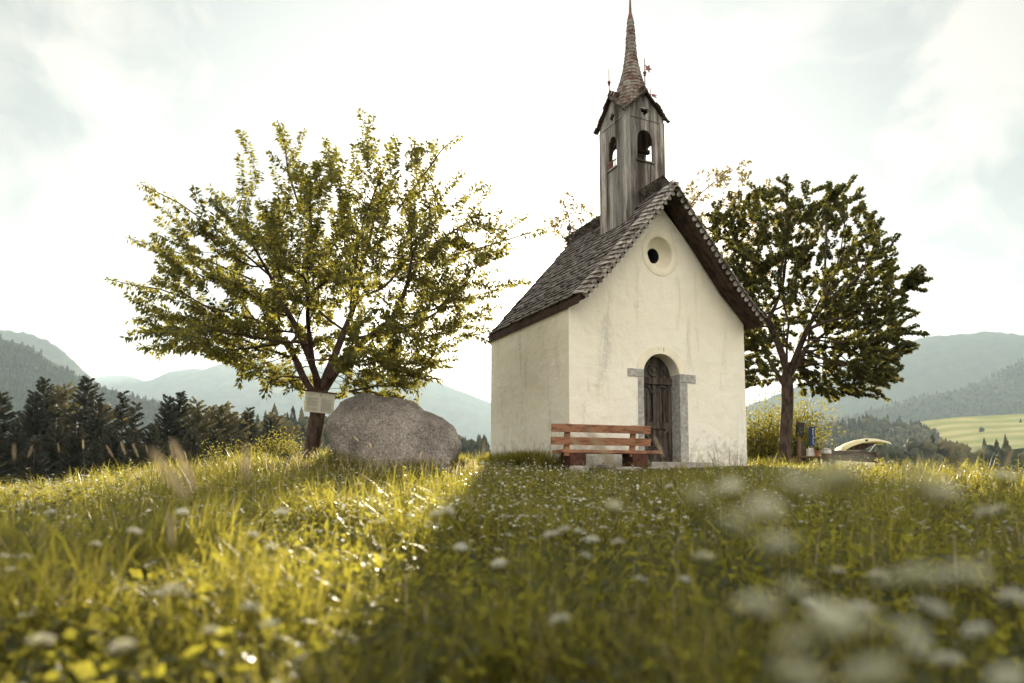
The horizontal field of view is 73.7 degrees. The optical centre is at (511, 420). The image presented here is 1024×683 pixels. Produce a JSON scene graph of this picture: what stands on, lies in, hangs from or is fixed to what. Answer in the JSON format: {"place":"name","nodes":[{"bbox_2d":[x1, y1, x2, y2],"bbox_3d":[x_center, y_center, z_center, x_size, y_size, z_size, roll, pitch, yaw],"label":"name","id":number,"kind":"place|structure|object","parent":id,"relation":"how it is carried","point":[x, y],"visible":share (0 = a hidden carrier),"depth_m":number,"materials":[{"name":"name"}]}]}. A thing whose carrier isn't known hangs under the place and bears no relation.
{"place":"outdoors","nodes":[
{"label":"outdoors","id":0,"kind":"place"},
{"bbox_2d":[0,330,101,386],"bbox_3d":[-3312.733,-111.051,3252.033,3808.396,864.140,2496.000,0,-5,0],"label":"mountain","id":1,"kind":"structure","parent":0,"point":[53,353],"depth_m":3182.02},
{"bbox_2d":[0,339,190,437],"bbox_3d":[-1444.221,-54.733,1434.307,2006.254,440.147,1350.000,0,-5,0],"label":"hill","id":2,"kind":"structure","parent":0,"point":[38,363],"depth_m":1443.34,"materials":[{"name":"green plant"}]},
{"bbox_2d":[0,333,221,443],"bbox_3d":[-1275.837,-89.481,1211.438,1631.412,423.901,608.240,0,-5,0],"label":"forest","id":3,"kind":"object","parent":2,"relation":"on","point":[151,404],"visible":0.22,"depth_m":1421.03,"materials":[{"name":"green plant"}]},
{"bbox_2d":[94,375,150,392],"bbox_3d":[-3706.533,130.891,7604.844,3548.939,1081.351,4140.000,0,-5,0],"label":"mountain","id":4,"kind":"structure","parent":0,"point":[120,383],"depth_m":6898.22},
{"bbox_2d":[126,368,202,398],"bbox_3d":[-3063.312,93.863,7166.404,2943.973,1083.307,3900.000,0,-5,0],"label":"mountain","id":5,"kind":"structure","parent":0,"point":[151,388],"depth_m":6427.84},
{"bbox_2d":[150,449,336,682],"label":"grass seed head","id":6,"kind":"object","parent":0,"point":[164,465],"depth_m":0.84},
{"bbox_2d":[298,432,328,448],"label":"hill","id":7,"kind":"structure","parent":0,"point":[303,439],"depth_m":313.81,"materials":[{"name":"green plant"}]},
{"bbox_2d":[144,402,490,459],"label":"forest","id":8,"kind":"object","parent":7,"relation":"on","point":[472,447],"visible":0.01,"depth_m":317.89,"materials":[{"name":"green plant"}]},
{"bbox_2d":[148,360,490,448],"bbox_3d":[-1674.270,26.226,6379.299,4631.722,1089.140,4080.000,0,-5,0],"label":"mountain","id":9,"kind":"structure","parent":0,"point":[467,416],"depth_m":5643.55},
{"bbox_2d":[2,453,1017,681],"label":"flower stalks","id":10,"kind":"object","parent":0,"point":[416,529],"visible":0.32,"depth_m":4.13,"materials":[{"name":"green plant"}]},
{"bbox_2d":[0,439,1023,682],"bbox_3d":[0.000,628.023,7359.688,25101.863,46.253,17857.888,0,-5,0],"label":"ground","id":11,"kind":"structure","parent":0,"point":[968,640],"depth_m":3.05,"materials":[{"name":"green plant"}]},
{"bbox_2d":[0,427,19,486],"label":"spruce tree","id":12,"kind":"object","parent":11,"relation":"on","point":[2,465],"visible":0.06,"depth_m":58.55,"materials":[{"name":"green plant"}]},
{"bbox_2d":[0,390,27,467],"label":"spruce tree","id":13,"kind":"object","parent":11,"relation":"on","point":[5,424],"visible":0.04,"depth_m":62.39,"materials":[{"name":"green plant"}]},
{"bbox_2d":[0,421,38,486],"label":"spruce tree","id":14,"kind":"object","parent":11,"relation":"on","point":[17,440],"visible":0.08,"depth_m":59.84,"materials":[{"name":"green plant"}]},
{"bbox_2d":[5,434,55,488],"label":"spruce tree","id":15,"kind":"object","parent":11,"relation":"on","point":[35,464],"visible":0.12,"depth_m":55.71,"materials":[{"name":"green plant"}]},
{"bbox_2d":[15,390,54,466],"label":"spruce tree","id":16,"kind":"object","parent":11,"relation":"on","point":[34,419],"visible":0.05,"depth_m":76.11,"materials":[{"name":"green plant"}]},
{"bbox_2d":[24,634,55,682],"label":"umbel flower","id":17,"kind":"object","parent":11,"relation":"on","point":[39,643],"visible":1,"depth_m":1.05,"materials":[{"name":"white plant"}]},
{"bbox_2d":[17,376,70,469],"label":"spruce tree","id":18,"kind":"object","parent":11,"relation":"on","point":[49,401],"visible":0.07,"depth_m":78.28,"materials":[{"name":"green plant"}]},
{"bbox_2d":[38,417,72,484],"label":"spruce tree","id":19,"kind":"object","parent":11,"relation":"on","point":[58,434],"visible":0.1,"depth_m":63.71,"materials":[{"name":"green plant"}]},
{"bbox_2d":[46,382,84,455],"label":"larch tree","id":20,"kind":"object","parent":11,"relation":"on","point":[61,398],"visible":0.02,"depth_m":84.14,"materials":[{"name":"green plant"}]},
{"bbox_2d":[43,422,91,485],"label":"spruce tree","id":21,"kind":"object","parent":11,"relation":"on","point":[75,444],"visible":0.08,"depth_m":59.54,"materials":[{"name":"green plant"}]},
{"bbox_2d":[42,376,122,469],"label":"spruce tree","id":22,"kind":"object","parent":11,"relation":"on","point":[88,396],"visible":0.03,"depth_m":75.99,"materials":[{"name":"green plant"}]},
{"bbox_2d":[72,441,112,482],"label":"spruce tree","id":23,"kind":"object","parent":11,"relation":"on","point":[94,457],"visible":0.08,"depth_m":55.69,"materials":[{"name":"green plant"}]},
{"bbox_2d":[72,400,122,468],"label":"spruce tree","id":24,"kind":"object","parent":11,"relation":"on","point":[97,426],"visible":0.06,"depth_m":71.94,"materials":[{"name":"green plant"}]},
{"bbox_2d":[89,424,136,476],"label":"spruce tree","id":25,"kind":"object","parent":11,"relation":"on","point":[113,444],"visible":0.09,"depth_m":61.79,"materials":[{"name":"green plant"}]},
{"bbox_2d":[104,639,136,682],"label":"umbel flower","id":26,"kind":"object","parent":11,"relation":"on","point":[124,657],"visible":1,"depth_m":0.96,"materials":[{"name":"white plant"}]},
{"bbox_2d":[111,390,136,466],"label":"spruce tree","id":27,"kind":"object","parent":11,"relation":"on","point":[119,409],"visible":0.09,"depth_m":80.12,"materials":[{"name":"green plant"}]},
{"bbox_2d":[109,429,147,475],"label":"spruce tree","id":28,"kind":"object","parent":11,"relation":"on","point":[131,452],"visible":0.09,"depth_m":57.81,"materials":[{"name":"green plant"}]},
{"bbox_2d":[117,401,145,473],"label":"spruce tree","id":29,"kind":"object","parent":11,"relation":"on","point":[132,424],"visible":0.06,"depth_m":74.12,"materials":[{"name":"green plant"}]},
{"bbox_2d":[128,423,168,470],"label":"spruce tree","id":30,"kind":"object","parent":11,"relation":"on","point":[151,442],"visible":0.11,"depth_m":63.90,"materials":[{"name":"green plant"}]},
{"bbox_2d":[151,394,187,464],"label":"spruce tree","id":31,"kind":"object","parent":11,"relation":"on","point":[166,425],"visible":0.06,"depth_m":70.01,"materials":[{"name":"green plant"}]},
{"bbox_2d":[160,583,183,682],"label":"umbel flower","id":32,"kind":"object","parent":11,"relation":"on","point":[170,587],"visible":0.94,"depth_m":1.06,"materials":[{"name":"white plant"}]},
{"bbox_2d":[146,391,206,463],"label":"spruce tree","id":33,"kind":"object","parent":11,"relation":"on","point":[181,401],"visible":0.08,"depth_m":72.02,"materials":[{"name":"green plant"}]},
{"bbox_2d":[167,512,185,682],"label":"grass seed head","id":34,"kind":"object","parent":11,"relation":"on","point":[170,530],"depth_m":0.99},
{"bbox_2d":[178,427,204,466],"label":"spruce tree","id":35,"kind":"object","parent":11,"relation":"on","point":[192,446],"visible":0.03,"depth_m":65.87,"materials":[{"name":"green plant"}]},
{"bbox_2d":[168,396,226,457],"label":"larch tree","id":36,"kind":"object","parent":11,"relation":"on","point":[197,412],"visible":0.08,"depth_m":84.02,"materials":[{"name":"green plant"}]},
{"bbox_2d":[199,429,226,467],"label":"spruce tree","id":37,"kind":"object","parent":11,"relation":"on","point":[210,438],"visible":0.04,"depth_m":69.88,"materials":[{"name":"green plant"}]},
{"bbox_2d":[197,401,254,455],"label":"larch tree","id":38,"kind":"object","parent":11,"relation":"on","point":[225,423],"visible":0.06,"depth_m":87.81,"materials":[{"name":"green plant"}]},
{"bbox_2d":[169,440,300,682],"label":"grass seed head","id":39,"kind":"object","parent":11,"relation":"on","point":[185,466],"depth_m":1.09},
{"bbox_2d":[228,602,264,682],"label":"umbel flower","id":40,"kind":"object","parent":11,"relation":"on","point":[248,618],"visible":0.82,"depth_m":1.14,"materials":[{"name":"white plant"}]},
{"bbox_2d":[234,407,264,460],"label":"spruce tree","id":41,"kind":"object","parent":11,"relation":"on","point":[248,417],"visible":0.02,"depth_m":92.05,"materials":[{"name":"green plant"}]},
{"bbox_2d":[241,442,262,682],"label":"grass seed head","id":42,"kind":"object","parent":11,"relation":"on","point":[246,472],"depth_m":1.00},
{"bbox_2d":[235,423,304,461],"bbox_3d":[-4.940,0.671,14.585,1.844,1.193,1.669,0,-5,0],"label":"bush","id":43,"kind":"object","parent":11,"relation":"on","point":[273,448],"visible":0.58,"depth_m":14.33,"materials":[{"name":"green plant"}]},
{"bbox_2d":[254,416,289,458],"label":"spruce tree","id":44,"kind":"object","parent":11,"relation":"on","point":[269,424],"visible":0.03,"depth_m":99.99,"materials":[{"name":"green plant"}]},
{"bbox_2d":[253,412,304,456],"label":"larch tree","id":45,"kind":"object","parent":11,"relation":"on","point":[277,421],"visible":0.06,"depth_m":118.42,"materials":[{"name":"green plant"}]},
{"bbox_2d":[115,446,481,487],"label":"dry stalks","id":46,"kind":"object","parent":11,"relation":"on","point":[456,471],"visible":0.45,"depth_m":9.54,"materials":[{"name":"beige plant"}]},
{"bbox_2d":[102,107,549,464],"bbox_3d":[-3.257,-2.277,12.333,6.807,6.420,6.862,4,-6,-39],"label":"cherry tree","id":47,"kind":"object","parent":11,"relation":"on","point":[215,323],"visible":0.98,"depth_m":11.27,"materials":[{"name":"green plant"}]},
{"bbox_2d":[303,389,336,413],"bbox_3d":[-3.339,-0.311,11.905,0.569,0.421,0.242,1,-5,-12],"label":"notice board","id":48,"kind":"object","parent":47,"relation":"attached to","point":[319,402],"visible":0.98,"depth_m":11.82,"materials":[{"name":"paper"}]},
{"bbox_2d":[326,393,461,473],"bbox_3d":[-1.903,0.320,11.121,2.182,1.538,1.825,0,-5,0],"label":"boulder","id":49,"kind":"object","parent":11,"relation":"on","point":[399,427],"visible":0.66,"depth_m":10.54,"materials":[{"name":"stone"}]},
{"bbox_2d":[307,447,566,478],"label":"grass","id":50,"kind":"structure","parent":11,"relation":"on","point":[531,457],"depth_m":11.77,"materials":[{"name":"green plant"}]},
{"bbox_2d":[0,445,1020,571],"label":"wildflowers","id":51,"kind":"object","parent":11,"relation":"on","point":[483,494],"visible":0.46,"depth_m":5.59,"materials":[{"name":"white plant"}]},
{"bbox_2d":[0,456,1022,615],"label":"yarrow flowers","id":52,"kind":"object","parent":11,"relation":"on","point":[155,592],"visible":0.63,"depth_m":3.97,"materials":[{"name":"white plant"}]},
{"bbox_2d":[0,465,1023,682],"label":"clover leaves","id":53,"kind":"object","parent":11,"relation":"on","point":[19,676],"visible":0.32,"depth_m":2.20,"materials":[{"name":"green plant"}]},
{"bbox_2d":[0,450,1023,682],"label":"weed","id":54,"kind":"object","parent":11,"relation":"on","point":[84,670],"depth_m":2.03,"materials":[{"name":"green plant"}]},
{"bbox_2d":[4,446,1023,680],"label":"weed leaves","id":55,"kind":"object","parent":11,"relation":"on","point":[856,550],"visible":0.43,"depth_m":2.96,"materials":[{"name":"green plant"}]},
{"bbox_2d":[548,613,576,682],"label":"umbel flower","id":56,"kind":"object","parent":11,"relation":"on","point":[563,627],"visible":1,"depth_m":1.14,"materials":[{"name":"white plant"}]},
{"bbox_2d":[578,501,623,682],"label":"umbel flower","id":57,"kind":"object","parent":11,"relation":"on","point":[612,508],"visible":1,"depth_m":1.08,"materials":[{"name":"white plant"}]},
{"bbox_2d":[551,423,661,469],"bbox_3d":[1.586,0.510,11.836,2.154,0.842,0.518,2,-5,-20],"label":"park bench","id":58,"kind":"object","parent":11,"relation":"on","point":[631,455],"visible":0.81,"depth_m":11.64,"materials":[{"name":"brown wood"}]},
{"bbox_2d":[487,0,766,468],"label":"chapel","id":59,"kind":"structure","parent":11,"relation":"on","point":[635,304],"depth_m":13.30,"materials":[{"name":"paint"}]},
{"bbox_2d":[644,356,672,461],"bbox_3d":[2.740,-0.183,13.153,0.850,2.140,0.154,2,-5,-25],"label":"door","id":60,"kind":"structure","parent":59,"relation":"in","point":[657,381],"depth_m":13.22,"materials":[{"name":"brown wood"}]},
{"bbox_2d":[642,230,676,275],"bbox_3d":[2.757,-3.214,13.389,0.850,0.909,0.461,2,-5,-25],"label":"round window","id":61,"kind":"structure","parent":59,"relation":"in","point":[659,251],"depth_m":13.30,"materials":[{"name":"beige paint"}]},
{"bbox_2d":[540,159,811,281],"bbox_3d":[4.918,-3.131,20.544,8.199,9.543,3.555,0,-5,0],"label":"slender tree","id":62,"kind":"object","parent":11,"relation":"on","point":[722,176],"visible":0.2,"depth_m":20.42,"materials":[{"name":"green plant"}]},
{"bbox_2d":[585,427,793,682],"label":"grass seed head","id":63,"kind":"object","parent":11,"relation":"on","point":[601,449],"depth_m":1.08},
{"bbox_2d":[675,488,714,682],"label":"umbel flower","id":64,"kind":"object","parent":11,"relation":"on","point":[702,501],"visible":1,"depth_m":0.48,"materials":[{"name":"white plant"}]},
{"bbox_2d":[693,551,715,682],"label":"umbel flower","id":65,"kind":"object","parent":11,"relation":"on","point":[703,561],"visible":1,"depth_m":1.14,"materials":[{"name":"white plant"}]},
{"bbox_2d":[684,512,752,682],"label":"umbel flower","id":66,"kind":"object","parent":11,"relation":"on","point":[731,537],"visible":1,"depth_m":0.42,"materials":[{"name":"white plant"}]},
{"bbox_2d":[715,478,760,682],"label":"umbel flower","id":67,"kind":"object","parent":11,"relation":"on","point":[732,482],"visible":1,"depth_m":0.68,"materials":[{"name":"white plant"}]},
{"bbox_2d":[734,592,782,682],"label":"umbel flower","id":68,"kind":"object","parent":11,"relation":"on","point":[759,626],"visible":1,"depth_m":0.43,"materials":[{"name":"white plant"}]},
{"bbox_2d":[743,497,784,682],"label":"umbel flower","id":69,"kind":"object","parent":11,"relation":"on","point":[768,503],"visible":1,"depth_m":0.45,"materials":[{"name":"white plant"}]},
{"bbox_2d":[731,474,816,682],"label":"umbel flower","id":70,"kind":"object","parent":11,"relation":"on","point":[791,501],"visible":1,"depth_m":0.47,"materials":[{"name":"white plant"}]},
{"bbox_2d":[753,533,796,679],"bbox_3d":[0.193,0.246,0.458,0.027,0.344,0.027,-5,-1,-41],"label":"umbel flower","id":71,"kind":"object","parent":11,"relation":"on","point":[782,541],"visible":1,"depth_m":0.46,"materials":[{"name":"white plant"}]},
{"bbox_2d":[745,391,817,464],"bbox_3d":[6.858,0.390,18.405,2.592,2.600,2.748,2,-5,-27],"label":"bush","id":72,"kind":"object","parent":11,"relation":"on","point":[764,441],"visible":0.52,"depth_m":18.22,"materials":[{"name":"green plant"}]},
{"bbox_2d":[775,579,810,682],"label":"umbel flower","id":73,"kind":"object","parent":11,"relation":"on","point":[795,585],"visible":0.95,"depth_m":0.49,"materials":[{"name":"white plant"}]},
{"bbox_2d":[774,629,819,682],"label":"umbel flower","id":74,"kind":"object","parent":11,"relation":"on","point":[797,657],"visible":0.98,"depth_m":0.40,"materials":[{"name":"white plant"}]},
{"bbox_2d":[772,658,824,682],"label":"umbel flower","id":75,"kind":"object","parent":11,"relation":"on","point":[800,668],"visible":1,"depth_m":0.36,"materials":[{"name":"white plant"}]},
{"bbox_2d":[748,390,856,465],"bbox_3d":[8.097,0.283,19.554,3.189,3.357,2.678,0,-5,0],"label":"bush","id":76,"kind":"object","parent":11,"relation":"on","point":[807,418],"visible":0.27,"depth_m":19.25,"materials":[{"name":"green plant"}]},
{"bbox_2d":[697,173,933,464],"bbox_3d":[6.723,-2.284,16.286,5.207,7.284,4.874,0,-5,0],"label":"maple tree","id":77,"kind":"object","parent":11,"relation":"on","point":[834,304],"visible":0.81,"depth_m":15.63,"materials":[{"name":"green plant"}]},
{"bbox_2d":[806,601,858,681],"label":"umbel flower","id":78,"kind":"object","parent":11,"relation":"on","point":[831,608],"visible":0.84,"depth_m":0.40,"materials":[{"name":"white plant"}]},
{"bbox_2d":[810,438,890,467],"bbox_3d":[9.921,1.405,21.959,4.260,1.647,1.760,0,-5,0],"label":"parked car","id":79,"kind":"object","parent":11,"relation":"on","point":[857,444],"visible":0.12,"depth_m":21.70,"materials":[{"name":"beige paint"}]},
{"bbox_2d":[824,612,880,682],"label":"umbel flower","id":80,"kind":"object","parent":11,"relation":"on","point":[865,652],"visible":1,"depth_m":0.36,"materials":[{"name":"white plant"}]},
{"bbox_2d":[830,450,880,466],"bbox_3d":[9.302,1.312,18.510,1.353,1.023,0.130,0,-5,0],"label":"bench","id":81,"kind":"object","parent":11,"relation":"on","point":[876,454],"visible":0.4,"depth_m":18.56,"materials":[{"name":"grey wood"}]},
{"bbox_2d":[812,460,903,682],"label":"umbel flower","id":82,"kind":"object","parent":11,"relation":"on","point":[841,467],"visible":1,"depth_m":0.38,"materials":[{"name":"green plant"}]},
{"bbox_2d":[847,599,874,682],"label":"umbel flower","id":83,"kind":"object","parent":11,"relation":"on","point":[862,605],"visible":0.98,"depth_m":0.84,"materials":[{"name":"white plant"}]},
{"bbox_2d":[842,656,905,682],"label":"umbel flower","id":84,"kind":"object","parent":11,"relation":"on","point":[863,662],"visible":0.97,"depth_m":0.36,"materials":[{"name":"white plant"}]},
{"bbox_2d":[872,572,914,682],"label":"umbel flower","id":85,"kind":"object","parent":11,"relation":"on","point":[888,593],"visible":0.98,"depth_m":0.48,"materials":[{"name":"white plant"}]},
{"bbox_2d":[888,618,926,679],"bbox_3d":[0.239,0.272,0.443,0.023,0.290,0.023,7,3,32],"label":"umbel flower","id":86,"kind":"object","parent":11,"relation":"on","point":[907,645],"visible":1,"depth_m":0.44,"materials":[{"name":"white plant"}]},
{"bbox_2d":[897,636,933,679],"bbox_3d":[0.293,0.301,0.511,0.024,0.299,0.024,1,11,20],"label":"umbel flower","id":87,"kind":"object","parent":11,"relation":"on","point":[914,650],"visible":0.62,"depth_m":0.48,"materials":[{"name":"white plant"}]},
{"bbox_2d":[894,565,949,682],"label":"umbel flower","id":88,"kind":"object","parent":11,"relation":"on","point":[922,599],"visible":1,"depth_m":0.45,"materials":[{"name":"white plant"}]},
{"bbox_2d":[909,597,953,682],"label":"umbel flower","id":89,"kind":"object","parent":11,"relation":"on","point":[927,626],"visible":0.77,"depth_m":0.75,"materials":[{"name":"white plant"}]},
{"bbox_2d":[921,483,961,682],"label":"umbel flower","id":90,"kind":"object","parent":11,"relation":"on","point":[947,489],"visible":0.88,"depth_m":0.53,"materials":[{"name":"white plant"}]},
{"bbox_2d":[929,651,964,682],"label":"umbel flower","id":91,"kind":"object","parent":11,"relation":"on","point":[947,666],"visible":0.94,"depth_m":0.79,"materials":[{"name":"white plant"}]},
{"bbox_2d":[901,462,1015,682],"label":"umbel flower","id":92,"kind":"object","parent":11,"relation":"on","point":[928,470],"visible":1,"depth_m":0.38,"materials":[{"name":"green plant"}]},
{"bbox_2d":[941,564,992,682],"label":"umbel flower","id":93,"kind":"object","parent":11,"relation":"on","point":[966,594],"visible":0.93,"depth_m":0.43,"materials":[{"name":"white plant"}]},
{"bbox_2d":[960,622,994,682],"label":"umbel flower","id":94,"kind":"object","parent":11,"relation":"on","point":[980,644],"visible":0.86,"depth_m":0.74,"materials":[{"name":"white plant"}]},
{"bbox_2d":[973,470,1019,682],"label":"umbel flower","id":95,"kind":"object","parent":11,"relation":"on","point":[1004,484],"visible":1,"depth_m":1.16,"materials":[{"name":"white plant"}]},
{"bbox_2d":[972,447,1023,578],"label":"umbel flower","id":96,"kind":"object","parent":11,"relation":"on","point":[979,451],"visible":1,"depth_m":1.41,"materials":[{"name":"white plant"}]},
{"bbox_2d":[974,507,1023,644],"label":"umbel flower","id":97,"kind":"object","parent":11,"relation":"on","point":[986,512],"visible":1,"depth_m":0.97,"materials":[{"name":"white plant"}]},
{"bbox_2d":[983,665,1023,682],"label":"umbel flower","id":98,"kind":"object","parent":11,"relation":"on","point":[1016,671],"visible":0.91,"depth_m":0.42,"materials":[{"name":"white plant"}]},
{"bbox_2d":[997,588,1023,682],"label":"umbel flower","id":99,"kind":"object","parent":11,"relation":"on","point":[1014,616],"visible":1,"depth_m":0.80,"materials":[{"name":"white plant"}]},
{"bbox_2d":[0,0,1023,405],"label":"sky","id":100,"kind":"structure","parent":0,"point":[922,101],"materials":[{"name":"white"}]},
{"bbox_2d":[746,331,1023,438],"bbox_3d":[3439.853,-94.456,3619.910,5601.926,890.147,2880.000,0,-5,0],"label":"mountain","id":101,"kind":"structure","parent":0,"point":[941,364],"depth_m":3365.56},
{"bbox_2d":[815,358,1023,430],"bbox_3d":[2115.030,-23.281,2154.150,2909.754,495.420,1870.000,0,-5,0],"label":"hill","id":102,"kind":"structure","parent":0,"point":[975,411],"depth_m":2085.36,"materials":[{"name":"green plant"}]},
{"bbox_2d":[815,356,1023,426],"bbox_3d":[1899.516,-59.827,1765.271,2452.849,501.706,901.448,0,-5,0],"label":"forest","id":103,"kind":"object","parent":102,"relation":"on","point":[947,395],"visible":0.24,"depth_m":2081.49,"materials":[{"name":"green plant"}]},
{"bbox_2d":[902,448,1023,473],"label":"hill","id":104,"kind":"structure","parent":0,"point":[1015,455],"depth_m":262.68,"materials":[{"name":"green plant"}]},
{"bbox_2d":[821,432,1023,476],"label":"forest","id":105,"kind":"object","parent":104,"relation":"on","point":[957,452],"visible":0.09,"depth_m":261.19,"materials":[{"name":"green plant"}]},
{"bbox_2d":[920,414,1023,451],"bbox_3d":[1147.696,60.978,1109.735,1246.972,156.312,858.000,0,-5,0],"label":"field","id":106,"kind":"structure","parent":0,"point":[965,430],"depth_m":1044.12,"materials":[{"name":"plant"}]},
{"bbox_3d":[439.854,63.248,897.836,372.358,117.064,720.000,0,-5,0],"label":"hill","id":107,"kind":"structure","parent":0,"visible":0},
{"bbox_2d":[747,413,953,459],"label":"forest","id":108,"kind":"object","parent":107,"relation":"on","point":[899,432],"visible":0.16,"depth_m":845.01,"materials":[{"name":"green plant"}]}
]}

